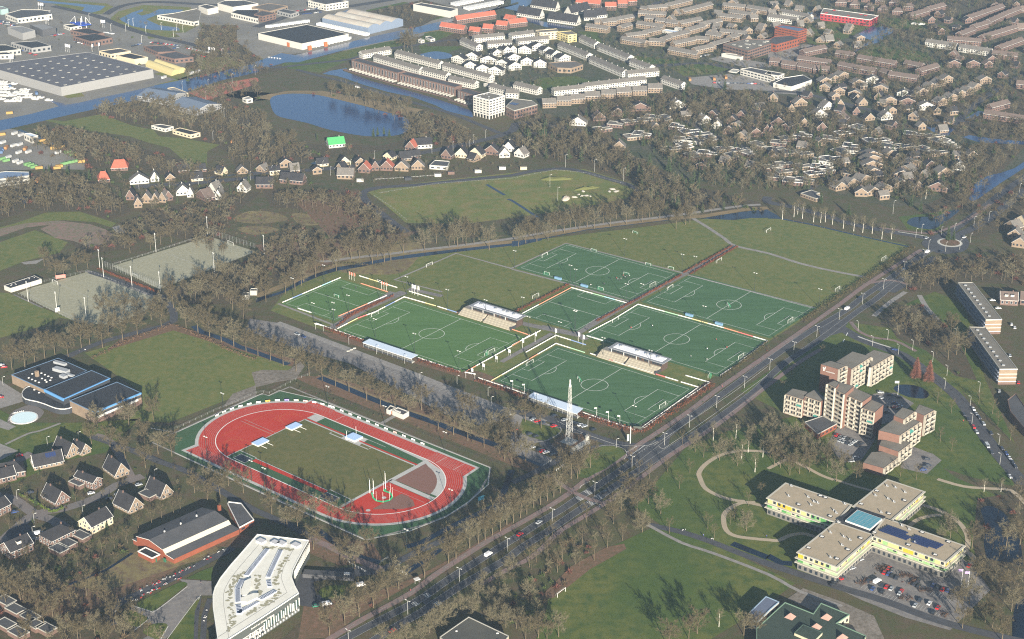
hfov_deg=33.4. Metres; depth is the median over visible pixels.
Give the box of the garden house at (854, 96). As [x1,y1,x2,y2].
[850,92,859,100]
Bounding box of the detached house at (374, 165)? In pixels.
[370,158,378,170]
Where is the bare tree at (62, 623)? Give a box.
[53,611,74,632]
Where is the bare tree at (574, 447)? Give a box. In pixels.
[567,446,592,473]
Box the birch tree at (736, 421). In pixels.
[733,418,740,432]
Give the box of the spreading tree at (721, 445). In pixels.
[712,435,727,460]
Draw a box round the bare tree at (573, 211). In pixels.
[565,210,577,227]
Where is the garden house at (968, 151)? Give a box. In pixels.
[965,148,977,157]
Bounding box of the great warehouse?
[0,52,153,95]
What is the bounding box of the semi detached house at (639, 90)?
[632,85,646,95]
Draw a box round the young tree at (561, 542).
[555,539,568,560]
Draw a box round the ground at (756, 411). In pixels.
[0,35,1023,638]
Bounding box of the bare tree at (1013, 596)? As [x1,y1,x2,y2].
[1004,586,1023,611]
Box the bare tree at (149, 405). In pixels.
[143,392,159,419]
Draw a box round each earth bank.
[540,176,572,180]
[574,186,599,190]
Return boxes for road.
[51,0,1023,638]
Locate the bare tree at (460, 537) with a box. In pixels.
[443,521,467,558]
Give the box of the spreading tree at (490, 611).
[483,604,497,624]
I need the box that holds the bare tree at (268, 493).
[260,481,281,513]
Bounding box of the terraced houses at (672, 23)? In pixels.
[666,19,678,27]
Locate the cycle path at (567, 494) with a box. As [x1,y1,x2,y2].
[307,204,991,638]
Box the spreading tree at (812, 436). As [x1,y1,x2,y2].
[800,428,816,448]
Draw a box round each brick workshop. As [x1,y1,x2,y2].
[70,28,104,35]
[73,33,112,46]
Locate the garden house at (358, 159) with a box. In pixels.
[353,155,364,166]
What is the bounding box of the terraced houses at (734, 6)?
[722,2,745,10]
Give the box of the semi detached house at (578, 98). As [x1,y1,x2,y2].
[570,93,584,103]
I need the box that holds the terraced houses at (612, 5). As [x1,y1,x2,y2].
[605,2,616,10]
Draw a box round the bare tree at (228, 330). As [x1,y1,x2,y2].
[222,317,242,345]
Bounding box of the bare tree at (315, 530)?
[302,524,324,549]
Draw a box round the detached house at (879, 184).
[874,181,893,191]
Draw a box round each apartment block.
[535,29,557,39]
[557,31,576,42]
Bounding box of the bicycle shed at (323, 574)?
[302,569,354,580]
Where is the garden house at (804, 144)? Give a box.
[796,140,808,148]
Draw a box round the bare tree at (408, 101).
[401,95,412,112]
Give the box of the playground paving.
[0,381,22,459]
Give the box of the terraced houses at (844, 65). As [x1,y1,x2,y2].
[837,61,856,72]
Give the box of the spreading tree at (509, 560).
[502,552,519,572]
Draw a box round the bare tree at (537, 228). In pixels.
[531,218,545,241]
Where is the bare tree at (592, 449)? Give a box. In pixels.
[582,433,601,467]
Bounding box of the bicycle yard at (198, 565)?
[105,546,235,638]
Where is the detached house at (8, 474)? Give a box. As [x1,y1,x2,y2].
[0,465,16,483]
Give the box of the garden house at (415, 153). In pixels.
[410,149,420,158]
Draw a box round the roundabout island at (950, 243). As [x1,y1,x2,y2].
[938,238,961,246]
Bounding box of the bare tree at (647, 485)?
[640,477,657,503]
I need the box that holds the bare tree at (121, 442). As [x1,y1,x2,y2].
[112,431,132,458]
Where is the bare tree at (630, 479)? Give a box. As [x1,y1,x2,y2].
[618,470,639,498]
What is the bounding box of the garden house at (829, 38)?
[824,34,834,42]
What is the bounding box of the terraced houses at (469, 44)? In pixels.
[460,37,482,50]
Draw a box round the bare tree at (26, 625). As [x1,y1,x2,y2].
[15,613,32,637]
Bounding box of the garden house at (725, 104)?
[720,101,729,109]
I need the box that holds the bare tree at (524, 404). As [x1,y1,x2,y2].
[515,392,534,421]
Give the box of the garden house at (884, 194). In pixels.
[875,189,889,199]
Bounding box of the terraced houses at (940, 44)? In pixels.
[925,38,957,49]
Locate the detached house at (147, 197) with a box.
[141,189,152,202]
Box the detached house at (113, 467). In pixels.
[102,454,128,478]
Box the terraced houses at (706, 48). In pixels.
[691,43,714,53]
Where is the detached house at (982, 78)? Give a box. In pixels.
[975,74,991,84]
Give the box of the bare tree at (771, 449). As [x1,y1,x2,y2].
[766,435,785,465]
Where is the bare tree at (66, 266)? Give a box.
[57,257,70,273]
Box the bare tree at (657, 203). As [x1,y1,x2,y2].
[652,198,669,218]
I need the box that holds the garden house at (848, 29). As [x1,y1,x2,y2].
[843,25,852,33]
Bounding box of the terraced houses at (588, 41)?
[578,35,599,48]
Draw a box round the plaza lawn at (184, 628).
[122,567,345,638]
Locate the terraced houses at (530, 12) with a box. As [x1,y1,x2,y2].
[517,5,544,19]
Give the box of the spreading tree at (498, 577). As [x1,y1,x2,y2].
[493,568,507,584]
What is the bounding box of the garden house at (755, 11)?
[750,10,759,15]
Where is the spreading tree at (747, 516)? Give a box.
[736,509,757,530]
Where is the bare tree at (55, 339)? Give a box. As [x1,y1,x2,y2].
[43,329,60,353]
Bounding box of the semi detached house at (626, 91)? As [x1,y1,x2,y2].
[615,86,631,96]
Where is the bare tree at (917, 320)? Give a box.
[908,310,926,335]
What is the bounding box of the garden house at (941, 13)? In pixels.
[934,9,944,17]
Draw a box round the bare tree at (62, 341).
[57,328,75,356]
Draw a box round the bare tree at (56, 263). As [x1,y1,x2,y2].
[46,254,61,274]
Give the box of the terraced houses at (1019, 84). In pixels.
[1016,80,1023,88]
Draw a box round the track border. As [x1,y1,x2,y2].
[182,400,478,525]
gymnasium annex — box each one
[138,547,159,562]
[227,501,253,532]
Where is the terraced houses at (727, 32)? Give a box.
[719,28,747,37]
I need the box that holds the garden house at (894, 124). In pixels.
[885,120,897,129]
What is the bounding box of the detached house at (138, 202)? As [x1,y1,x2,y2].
[133,194,142,207]
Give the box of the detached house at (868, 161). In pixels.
[859,157,882,168]
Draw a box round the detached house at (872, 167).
[861,164,882,174]
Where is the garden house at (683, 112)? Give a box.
[679,110,690,119]
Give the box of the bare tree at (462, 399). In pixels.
[455,390,470,414]
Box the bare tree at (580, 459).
[568,451,588,478]
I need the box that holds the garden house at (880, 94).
[874,90,885,99]
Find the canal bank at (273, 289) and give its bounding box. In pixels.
[254,30,768,437]
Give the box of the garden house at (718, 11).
[713,9,722,14]
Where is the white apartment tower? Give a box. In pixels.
[473,92,504,119]
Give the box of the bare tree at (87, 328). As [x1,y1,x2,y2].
[80,320,96,343]
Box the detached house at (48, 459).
[30,449,63,470]
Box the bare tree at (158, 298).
[152,291,168,315]
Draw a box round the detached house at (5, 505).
[0,495,11,516]
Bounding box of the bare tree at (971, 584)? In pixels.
[961,573,984,603]
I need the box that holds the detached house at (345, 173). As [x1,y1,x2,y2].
[336,166,354,178]
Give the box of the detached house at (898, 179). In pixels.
[890,176,905,187]
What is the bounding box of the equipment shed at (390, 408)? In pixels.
[386,405,395,414]
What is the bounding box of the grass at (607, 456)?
[519,419,625,477]
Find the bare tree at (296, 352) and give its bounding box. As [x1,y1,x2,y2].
[281,343,305,370]
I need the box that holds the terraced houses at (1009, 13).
[1001,5,1022,19]
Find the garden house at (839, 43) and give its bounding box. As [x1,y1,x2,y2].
[834,40,842,48]
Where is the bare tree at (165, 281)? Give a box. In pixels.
[161,270,175,289]
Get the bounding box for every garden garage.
[0,594,16,607]
[0,617,16,632]
[4,602,26,617]
[7,625,29,638]
[19,609,41,621]
[23,617,45,632]
[34,621,56,637]
[48,542,69,556]
[58,537,77,550]
[68,478,84,489]
[73,529,91,542]
[138,489,156,501]
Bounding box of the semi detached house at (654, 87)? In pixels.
[647,82,662,92]
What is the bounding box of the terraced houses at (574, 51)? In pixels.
[557,41,592,60]
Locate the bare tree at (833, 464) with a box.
[827,457,849,481]
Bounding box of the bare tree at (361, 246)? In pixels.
[353,237,367,258]
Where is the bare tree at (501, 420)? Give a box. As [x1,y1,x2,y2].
[492,410,514,435]
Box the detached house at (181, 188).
[175,182,188,195]
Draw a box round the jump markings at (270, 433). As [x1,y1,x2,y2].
[233,419,419,500]
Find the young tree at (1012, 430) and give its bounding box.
[1007,423,1018,440]
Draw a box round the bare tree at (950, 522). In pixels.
[940,515,959,537]
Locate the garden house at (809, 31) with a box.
[806,27,813,36]
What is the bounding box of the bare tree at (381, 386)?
[371,380,388,406]
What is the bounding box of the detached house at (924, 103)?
[916,99,934,109]
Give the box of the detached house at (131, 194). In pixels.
[125,186,136,199]
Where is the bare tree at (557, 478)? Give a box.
[542,472,566,496]
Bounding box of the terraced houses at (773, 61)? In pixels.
[769,57,781,66]
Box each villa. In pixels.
[514,145,529,157]
[569,114,587,125]
[591,110,605,120]
[611,105,623,115]
[612,138,625,148]
[629,100,650,111]
[667,97,684,108]
[694,113,711,124]
[711,117,722,128]
[721,123,733,133]
[725,113,739,123]
[736,129,749,141]
[737,108,747,118]
[746,125,762,136]
[762,122,768,132]
[767,123,774,133]
[768,91,778,101]
[770,114,785,125]
[787,101,794,111]
[791,95,807,106]
[797,115,808,126]
[809,107,826,117]
[815,119,827,130]
[818,99,833,109]
[833,111,849,120]
[835,0,846,6]
[849,0,859,8]
[851,104,859,114]
[864,3,874,10]
[875,0,884,4]
[877,109,892,120]
[878,4,887,12]
[889,0,898,6]
[892,7,902,15]
[903,2,914,10]
[928,179,948,192]
[931,164,952,177]
[951,158,964,170]
[1004,218,1023,229]
[1007,225,1023,238]
[1011,233,1023,247]
[1015,215,1023,224]
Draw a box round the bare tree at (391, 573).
[375,562,398,599]
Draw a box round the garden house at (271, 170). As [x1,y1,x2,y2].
[268,165,279,175]
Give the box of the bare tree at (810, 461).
[802,449,818,471]
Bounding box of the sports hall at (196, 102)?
[171,97,221,115]
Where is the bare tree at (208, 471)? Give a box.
[201,461,218,481]
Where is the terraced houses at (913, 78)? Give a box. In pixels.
[888,71,918,82]
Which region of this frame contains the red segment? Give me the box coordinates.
[216,410,313,455]
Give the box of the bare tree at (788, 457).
[782,450,797,469]
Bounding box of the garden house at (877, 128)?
[872,126,882,136]
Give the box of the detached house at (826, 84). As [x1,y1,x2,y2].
[819,81,831,91]
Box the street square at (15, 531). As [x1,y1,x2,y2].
[6,523,30,538]
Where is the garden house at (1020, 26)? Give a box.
[1016,23,1023,30]
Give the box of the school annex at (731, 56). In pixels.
[721,53,742,59]
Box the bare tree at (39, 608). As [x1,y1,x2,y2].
[29,594,52,622]
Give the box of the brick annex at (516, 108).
[506,98,536,118]
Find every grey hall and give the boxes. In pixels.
[7,26,35,39]
[30,24,55,36]
[198,4,218,14]
[277,9,298,17]
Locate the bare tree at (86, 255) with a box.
[80,249,91,265]
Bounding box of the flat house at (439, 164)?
[429,160,449,169]
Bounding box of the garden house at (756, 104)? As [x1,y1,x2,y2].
[752,102,764,110]
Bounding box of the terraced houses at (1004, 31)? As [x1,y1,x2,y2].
[978,24,1018,41]
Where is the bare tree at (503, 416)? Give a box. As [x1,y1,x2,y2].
[498,403,515,430]
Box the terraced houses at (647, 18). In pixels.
[644,15,656,22]
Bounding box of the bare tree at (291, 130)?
[286,128,297,140]
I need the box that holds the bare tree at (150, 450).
[135,443,153,467]
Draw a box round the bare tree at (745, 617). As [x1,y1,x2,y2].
[734,607,757,635]
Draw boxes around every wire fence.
[104,262,159,287]
[162,376,301,432]
[312,491,467,527]
[381,169,620,192]
[391,421,499,463]
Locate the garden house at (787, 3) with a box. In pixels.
[784,0,792,6]
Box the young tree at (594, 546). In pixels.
[588,541,599,553]
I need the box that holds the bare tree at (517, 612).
[505,607,523,628]
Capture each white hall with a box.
[217,0,257,12]
[231,9,258,23]
[308,0,348,10]
[413,3,457,17]
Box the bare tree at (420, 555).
[405,535,438,577]
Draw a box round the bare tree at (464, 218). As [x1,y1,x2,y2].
[453,214,471,228]
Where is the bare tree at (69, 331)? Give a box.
[63,322,79,344]
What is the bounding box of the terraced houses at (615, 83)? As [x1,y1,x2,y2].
[582,75,646,90]
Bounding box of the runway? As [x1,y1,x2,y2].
[253,417,428,501]
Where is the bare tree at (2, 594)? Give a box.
[0,575,15,601]
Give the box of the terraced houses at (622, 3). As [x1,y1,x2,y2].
[617,0,627,7]
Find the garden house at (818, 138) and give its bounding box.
[815,136,825,145]
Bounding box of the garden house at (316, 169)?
[311,164,321,174]
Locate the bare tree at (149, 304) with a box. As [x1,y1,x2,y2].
[137,295,157,319]
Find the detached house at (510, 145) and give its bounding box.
[504,139,516,151]
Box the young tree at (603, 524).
[597,518,608,532]
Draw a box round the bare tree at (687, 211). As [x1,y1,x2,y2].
[676,197,693,224]
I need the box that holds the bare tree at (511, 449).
[500,438,521,457]
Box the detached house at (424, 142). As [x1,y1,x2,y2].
[412,137,431,148]
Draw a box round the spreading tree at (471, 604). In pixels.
[460,592,481,615]
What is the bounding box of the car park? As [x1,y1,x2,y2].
[246,319,989,629]
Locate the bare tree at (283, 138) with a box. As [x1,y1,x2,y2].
[274,130,289,152]
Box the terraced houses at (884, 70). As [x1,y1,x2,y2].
[879,67,891,77]
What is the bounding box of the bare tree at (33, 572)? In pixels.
[25,562,43,586]
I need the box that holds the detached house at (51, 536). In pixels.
[38,521,75,546]
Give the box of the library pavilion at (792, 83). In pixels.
[773,75,811,90]
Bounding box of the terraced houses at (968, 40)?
[947,35,981,45]
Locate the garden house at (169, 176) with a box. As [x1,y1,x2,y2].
[164,170,175,180]
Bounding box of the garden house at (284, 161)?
[278,156,291,167]
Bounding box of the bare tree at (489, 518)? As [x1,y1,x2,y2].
[475,506,494,539]
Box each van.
[33,530,42,534]
[321,600,331,606]
[484,551,492,556]
[873,577,881,583]
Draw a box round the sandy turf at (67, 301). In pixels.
[20,237,252,323]
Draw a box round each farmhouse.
[97,170,109,182]
[111,158,128,170]
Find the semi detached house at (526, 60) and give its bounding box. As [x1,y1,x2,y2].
[520,55,533,65]
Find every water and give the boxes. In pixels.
[0,0,1023,201]
[17,162,1023,638]
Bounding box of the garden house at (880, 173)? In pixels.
[868,170,883,180]
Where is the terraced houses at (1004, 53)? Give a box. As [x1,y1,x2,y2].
[992,50,1017,60]
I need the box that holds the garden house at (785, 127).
[782,121,794,130]
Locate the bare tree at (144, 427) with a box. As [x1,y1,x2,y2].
[133,416,150,442]
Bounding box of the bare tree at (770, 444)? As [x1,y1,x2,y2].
[760,432,779,453]
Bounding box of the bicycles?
[106,545,226,609]
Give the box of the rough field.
[369,169,637,223]
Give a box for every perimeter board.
[282,277,340,302]
[316,323,362,339]
[337,297,403,328]
[339,295,386,315]
[359,275,396,287]
[404,296,435,305]
[418,357,458,370]
[467,329,529,370]
[512,343,555,368]
[523,287,570,312]
[526,335,555,351]
[556,335,585,344]
[556,343,584,352]
[571,287,626,302]
[582,412,634,429]
[589,304,637,331]
[628,365,677,380]
[638,304,767,340]
[642,387,698,426]
[686,375,708,397]
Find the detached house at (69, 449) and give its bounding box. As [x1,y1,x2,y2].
[51,436,78,458]
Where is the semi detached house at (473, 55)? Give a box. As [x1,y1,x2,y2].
[466,50,481,60]
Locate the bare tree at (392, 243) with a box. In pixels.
[383,234,398,258]
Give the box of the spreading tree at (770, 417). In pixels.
[764,409,778,429]
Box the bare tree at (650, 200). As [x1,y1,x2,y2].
[644,197,657,216]
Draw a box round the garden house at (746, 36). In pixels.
[742,34,751,38]
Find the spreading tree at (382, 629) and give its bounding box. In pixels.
[374,622,389,638]
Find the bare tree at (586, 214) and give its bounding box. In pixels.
[580,203,595,223]
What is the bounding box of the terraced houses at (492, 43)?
[485,39,511,48]
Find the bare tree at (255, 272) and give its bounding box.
[245,258,261,285]
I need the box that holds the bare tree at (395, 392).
[382,377,403,406]
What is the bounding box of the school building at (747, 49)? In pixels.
[723,39,770,60]
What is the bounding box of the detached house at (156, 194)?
[151,189,159,202]
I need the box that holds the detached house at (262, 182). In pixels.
[255,175,273,188]
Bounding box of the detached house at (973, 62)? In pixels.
[964,58,980,67]
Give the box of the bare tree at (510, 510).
[504,493,522,522]
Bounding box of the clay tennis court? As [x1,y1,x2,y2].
[189,78,258,99]
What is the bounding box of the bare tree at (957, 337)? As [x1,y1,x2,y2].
[949,327,966,354]
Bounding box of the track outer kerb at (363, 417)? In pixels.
[152,390,489,539]
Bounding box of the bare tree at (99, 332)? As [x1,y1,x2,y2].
[92,321,112,347]
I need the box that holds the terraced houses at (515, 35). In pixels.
[508,29,534,39]
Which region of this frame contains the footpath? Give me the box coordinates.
[5,204,938,606]
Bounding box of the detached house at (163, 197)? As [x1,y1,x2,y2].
[159,189,167,202]
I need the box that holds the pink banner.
[55,274,65,278]
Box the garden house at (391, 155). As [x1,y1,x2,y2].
[383,150,397,159]
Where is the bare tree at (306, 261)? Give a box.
[293,255,313,280]
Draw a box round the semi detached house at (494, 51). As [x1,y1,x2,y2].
[490,47,501,56]
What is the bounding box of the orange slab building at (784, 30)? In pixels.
[774,25,806,43]
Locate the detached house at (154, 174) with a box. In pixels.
[150,169,159,181]
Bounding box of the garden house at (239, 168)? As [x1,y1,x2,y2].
[235,164,247,173]
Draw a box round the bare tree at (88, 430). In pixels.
[81,417,98,443]
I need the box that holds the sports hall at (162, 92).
[137,88,188,104]
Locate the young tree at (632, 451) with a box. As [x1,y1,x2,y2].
[628,446,637,462]
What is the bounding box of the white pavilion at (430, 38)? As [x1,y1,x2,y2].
[425,36,434,41]
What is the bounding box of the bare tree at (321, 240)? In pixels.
[314,234,333,260]
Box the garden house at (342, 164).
[334,160,348,170]
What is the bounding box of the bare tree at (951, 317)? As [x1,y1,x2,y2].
[945,311,960,333]
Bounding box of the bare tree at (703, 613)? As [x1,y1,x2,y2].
[685,605,711,633]
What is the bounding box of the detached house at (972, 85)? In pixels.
[967,81,981,90]
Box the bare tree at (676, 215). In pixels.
[670,206,682,224]
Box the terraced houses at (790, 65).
[781,60,797,69]
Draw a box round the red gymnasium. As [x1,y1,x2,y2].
[132,504,238,563]
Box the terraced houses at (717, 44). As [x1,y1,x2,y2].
[709,37,731,49]
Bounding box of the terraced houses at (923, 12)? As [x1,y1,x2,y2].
[906,7,930,19]
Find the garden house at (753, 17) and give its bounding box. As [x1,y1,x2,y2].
[748,14,758,21]
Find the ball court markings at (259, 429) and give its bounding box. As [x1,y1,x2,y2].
[219,412,299,449]
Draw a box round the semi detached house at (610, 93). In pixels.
[601,88,615,98]
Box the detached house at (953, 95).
[942,91,957,101]
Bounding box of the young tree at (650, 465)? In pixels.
[646,460,652,478]
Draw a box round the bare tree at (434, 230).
[429,218,445,242]
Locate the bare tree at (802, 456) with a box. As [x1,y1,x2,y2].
[794,447,808,473]
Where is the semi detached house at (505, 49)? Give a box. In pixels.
[499,44,511,54]
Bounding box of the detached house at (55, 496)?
[40,482,69,506]
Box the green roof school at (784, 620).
[756,602,865,638]
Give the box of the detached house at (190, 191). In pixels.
[187,184,194,197]
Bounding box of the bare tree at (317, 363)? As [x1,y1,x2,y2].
[312,350,329,380]
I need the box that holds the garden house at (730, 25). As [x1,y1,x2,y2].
[726,22,737,28]
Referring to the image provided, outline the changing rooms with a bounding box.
[151,124,173,131]
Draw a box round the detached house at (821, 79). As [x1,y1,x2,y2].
[816,75,831,83]
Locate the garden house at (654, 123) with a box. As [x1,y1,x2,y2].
[650,120,657,129]
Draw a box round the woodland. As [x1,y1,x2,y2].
[0,0,1023,638]
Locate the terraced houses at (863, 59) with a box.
[857,54,875,64]
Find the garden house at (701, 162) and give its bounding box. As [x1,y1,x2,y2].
[696,160,709,169]
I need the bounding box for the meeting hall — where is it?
[548,61,582,72]
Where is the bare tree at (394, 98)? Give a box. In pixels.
[388,93,399,109]
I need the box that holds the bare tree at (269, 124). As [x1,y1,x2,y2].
[260,121,272,133]
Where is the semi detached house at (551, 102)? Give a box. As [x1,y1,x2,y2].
[541,97,556,107]
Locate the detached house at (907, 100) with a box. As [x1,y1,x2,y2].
[897,95,915,105]
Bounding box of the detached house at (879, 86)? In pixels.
[873,82,888,92]
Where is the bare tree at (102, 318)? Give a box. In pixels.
[94,310,119,335]
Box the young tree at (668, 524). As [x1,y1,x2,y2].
[666,516,673,531]
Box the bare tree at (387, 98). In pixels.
[382,93,391,104]
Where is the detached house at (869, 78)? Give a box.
[865,73,878,83]
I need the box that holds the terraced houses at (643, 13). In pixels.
[638,9,666,17]
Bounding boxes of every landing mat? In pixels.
[252,437,271,447]
[286,422,304,431]
[345,432,362,441]
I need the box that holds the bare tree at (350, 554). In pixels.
[341,538,364,568]
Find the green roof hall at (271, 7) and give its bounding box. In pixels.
[252,3,287,13]
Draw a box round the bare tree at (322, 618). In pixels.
[317,599,341,634]
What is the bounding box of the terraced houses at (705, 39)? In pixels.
[694,35,709,43]
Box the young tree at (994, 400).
[990,397,998,413]
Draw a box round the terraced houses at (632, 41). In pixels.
[620,35,648,46]
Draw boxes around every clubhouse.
[4,275,41,291]
[167,87,187,93]
[172,128,199,138]
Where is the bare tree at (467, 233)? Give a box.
[459,223,472,238]
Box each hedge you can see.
[19,493,63,512]
[90,323,170,357]
[97,268,157,292]
[174,324,254,359]
[309,262,382,271]
[322,327,363,341]
[336,294,393,326]
[343,300,380,317]
[417,359,460,373]
[474,378,522,396]
[514,283,569,311]
[575,412,640,432]
[596,274,681,321]
[641,382,714,431]
[683,245,731,271]
[690,246,737,273]
[720,340,768,378]
[802,244,914,320]
[856,577,871,585]
[874,565,890,572]
[898,571,918,583]
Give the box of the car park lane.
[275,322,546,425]
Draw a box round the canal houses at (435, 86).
[391,71,461,98]
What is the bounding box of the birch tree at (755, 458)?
[750,452,758,466]
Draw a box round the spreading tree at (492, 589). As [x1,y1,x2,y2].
[484,585,498,598]
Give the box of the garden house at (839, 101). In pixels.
[833,97,844,105]
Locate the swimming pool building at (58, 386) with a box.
[11,358,141,423]
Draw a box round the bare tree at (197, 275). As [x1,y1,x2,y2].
[190,263,208,284]
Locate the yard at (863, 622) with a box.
[223,362,883,638]
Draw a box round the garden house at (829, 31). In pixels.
[823,28,832,34]
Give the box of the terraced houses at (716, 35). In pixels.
[705,31,723,39]
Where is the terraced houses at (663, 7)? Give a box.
[647,4,667,10]
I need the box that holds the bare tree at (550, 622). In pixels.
[537,610,554,634]
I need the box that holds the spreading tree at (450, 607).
[442,600,457,619]
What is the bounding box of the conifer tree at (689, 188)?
[688,177,692,191]
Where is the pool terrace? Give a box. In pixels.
[7,405,43,423]
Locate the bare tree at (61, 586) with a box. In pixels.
[49,578,73,605]
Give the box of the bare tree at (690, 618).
[682,614,699,638]
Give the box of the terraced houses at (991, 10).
[964,3,1004,20]
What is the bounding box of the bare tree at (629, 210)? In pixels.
[621,202,635,223]
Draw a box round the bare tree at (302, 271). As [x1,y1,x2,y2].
[291,259,307,285]
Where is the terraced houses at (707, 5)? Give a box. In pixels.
[681,1,713,15]
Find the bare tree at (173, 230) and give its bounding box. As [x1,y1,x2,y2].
[164,220,175,241]
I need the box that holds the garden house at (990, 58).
[984,54,995,61]
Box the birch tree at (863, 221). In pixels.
[860,216,867,232]
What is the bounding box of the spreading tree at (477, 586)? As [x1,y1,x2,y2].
[469,577,487,597]
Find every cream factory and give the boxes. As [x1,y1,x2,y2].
[99,48,130,58]
[116,53,147,64]
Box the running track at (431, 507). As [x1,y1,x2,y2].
[186,401,474,523]
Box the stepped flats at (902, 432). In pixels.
[863,404,935,475]
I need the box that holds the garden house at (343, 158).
[337,155,350,164]
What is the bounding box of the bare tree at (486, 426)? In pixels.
[473,421,492,440]
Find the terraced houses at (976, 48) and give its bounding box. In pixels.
[958,44,992,55]
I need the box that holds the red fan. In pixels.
[341,482,429,513]
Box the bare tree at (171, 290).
[164,280,179,307]
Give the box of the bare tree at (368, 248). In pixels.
[362,235,382,262]
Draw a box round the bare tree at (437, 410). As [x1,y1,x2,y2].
[428,402,444,428]
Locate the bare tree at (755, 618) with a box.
[748,611,766,628]
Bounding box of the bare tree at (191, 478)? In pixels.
[185,467,199,492]
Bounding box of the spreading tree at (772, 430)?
[767,417,781,437]
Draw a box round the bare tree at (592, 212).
[585,207,601,228]
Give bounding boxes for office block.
[0,45,20,54]
[0,52,13,58]
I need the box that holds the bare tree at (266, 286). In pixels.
[255,270,272,298]
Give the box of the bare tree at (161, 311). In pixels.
[149,301,168,326]
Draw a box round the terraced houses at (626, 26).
[617,22,632,31]
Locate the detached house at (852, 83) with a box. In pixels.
[848,77,863,87]
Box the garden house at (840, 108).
[834,103,845,112]
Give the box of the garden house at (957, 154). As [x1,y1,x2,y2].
[951,150,963,159]
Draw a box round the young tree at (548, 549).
[539,541,553,556]
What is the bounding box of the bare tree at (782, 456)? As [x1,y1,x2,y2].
[772,443,788,467]
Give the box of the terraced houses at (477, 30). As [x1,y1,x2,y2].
[469,26,482,35]
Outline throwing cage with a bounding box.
[369,471,392,501]
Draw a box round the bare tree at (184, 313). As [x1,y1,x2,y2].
[176,303,194,327]
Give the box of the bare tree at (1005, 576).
[990,564,1020,593]
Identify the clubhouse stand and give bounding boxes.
[458,301,526,329]
[596,342,670,374]
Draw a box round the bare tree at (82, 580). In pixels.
[74,564,97,595]
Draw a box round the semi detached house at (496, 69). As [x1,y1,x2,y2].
[488,64,504,75]
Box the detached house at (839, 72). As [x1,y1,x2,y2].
[833,69,848,79]
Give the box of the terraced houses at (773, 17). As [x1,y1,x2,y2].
[767,13,798,24]
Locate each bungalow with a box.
[592,126,611,132]
[607,120,623,127]
[620,119,637,125]
[622,133,644,140]
[633,130,651,138]
[636,117,654,123]
[645,114,661,121]
[654,114,672,123]
[660,146,681,153]
[668,122,684,129]
[673,136,692,142]
[675,141,693,150]
[678,128,701,135]
[683,150,700,160]
[686,136,705,144]
[689,131,711,136]
[696,149,718,157]
[700,134,717,143]
[712,146,734,152]
[723,151,738,160]
[729,147,750,153]
[738,149,753,157]
[748,140,766,149]
[761,164,783,170]
[764,146,785,152]
[765,172,782,180]
[770,139,786,146]
[774,161,792,167]
[774,168,796,175]
[777,135,796,141]
[779,149,801,156]
[782,176,803,185]
[793,131,812,139]
[794,151,813,157]
[794,163,812,169]
[795,176,814,184]
[800,190,822,201]
[803,170,825,177]
[810,163,826,170]
[813,157,833,165]
[816,164,835,174]
[819,155,843,160]
[822,135,839,142]
[830,147,850,156]
[833,130,855,136]
[842,142,856,147]
[847,147,864,153]
[848,123,866,132]
[861,137,886,144]
[875,137,892,143]
[880,142,899,150]
[891,143,915,150]
[903,130,924,138]
[913,145,931,153]
[923,133,944,140]
[928,137,942,145]
[928,150,948,156]
[937,137,952,142]
[941,141,960,150]
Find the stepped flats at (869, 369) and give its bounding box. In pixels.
[819,350,893,392]
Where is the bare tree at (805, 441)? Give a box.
[795,432,811,450]
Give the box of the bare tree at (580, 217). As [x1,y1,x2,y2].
[574,210,585,229]
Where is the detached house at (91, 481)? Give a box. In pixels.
[73,470,102,489]
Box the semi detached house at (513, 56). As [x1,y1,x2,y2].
[505,52,520,61]
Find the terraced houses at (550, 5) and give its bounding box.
[530,0,559,11]
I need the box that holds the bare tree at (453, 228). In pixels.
[444,217,460,242]
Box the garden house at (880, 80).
[875,77,886,84]
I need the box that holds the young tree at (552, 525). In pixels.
[547,518,556,537]
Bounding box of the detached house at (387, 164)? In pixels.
[380,158,394,170]
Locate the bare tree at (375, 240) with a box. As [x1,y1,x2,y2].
[368,231,386,256]
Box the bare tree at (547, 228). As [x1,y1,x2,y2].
[542,220,556,235]
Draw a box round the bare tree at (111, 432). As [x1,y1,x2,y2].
[94,424,124,450]
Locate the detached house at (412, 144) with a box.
[405,138,417,150]
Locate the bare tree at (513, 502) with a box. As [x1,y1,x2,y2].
[493,491,520,524]
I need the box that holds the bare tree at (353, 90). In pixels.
[348,81,359,101]
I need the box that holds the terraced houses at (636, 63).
[629,58,654,68]
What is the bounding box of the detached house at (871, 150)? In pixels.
[859,148,882,156]
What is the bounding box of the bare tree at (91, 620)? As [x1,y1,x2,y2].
[84,609,103,635]
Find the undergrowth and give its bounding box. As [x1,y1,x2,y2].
[0,0,1023,638]
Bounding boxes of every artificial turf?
[282,278,385,320]
[339,299,524,371]
[495,346,694,426]
[516,244,679,300]
[523,288,624,331]
[585,305,769,376]
[642,274,816,337]
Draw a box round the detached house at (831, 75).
[828,73,839,82]
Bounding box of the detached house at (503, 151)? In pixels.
[498,145,509,157]
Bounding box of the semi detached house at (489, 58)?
[480,53,497,63]
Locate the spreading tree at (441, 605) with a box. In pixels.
[434,601,451,624]
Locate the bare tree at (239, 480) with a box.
[232,466,251,492]
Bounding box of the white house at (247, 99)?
[242,96,252,102]
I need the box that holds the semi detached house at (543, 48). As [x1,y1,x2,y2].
[539,45,551,54]
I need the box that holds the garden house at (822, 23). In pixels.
[816,21,824,28]
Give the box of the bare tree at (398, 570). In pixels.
[386,555,412,588]
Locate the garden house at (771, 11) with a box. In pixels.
[767,9,776,14]
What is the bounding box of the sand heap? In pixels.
[562,196,569,200]

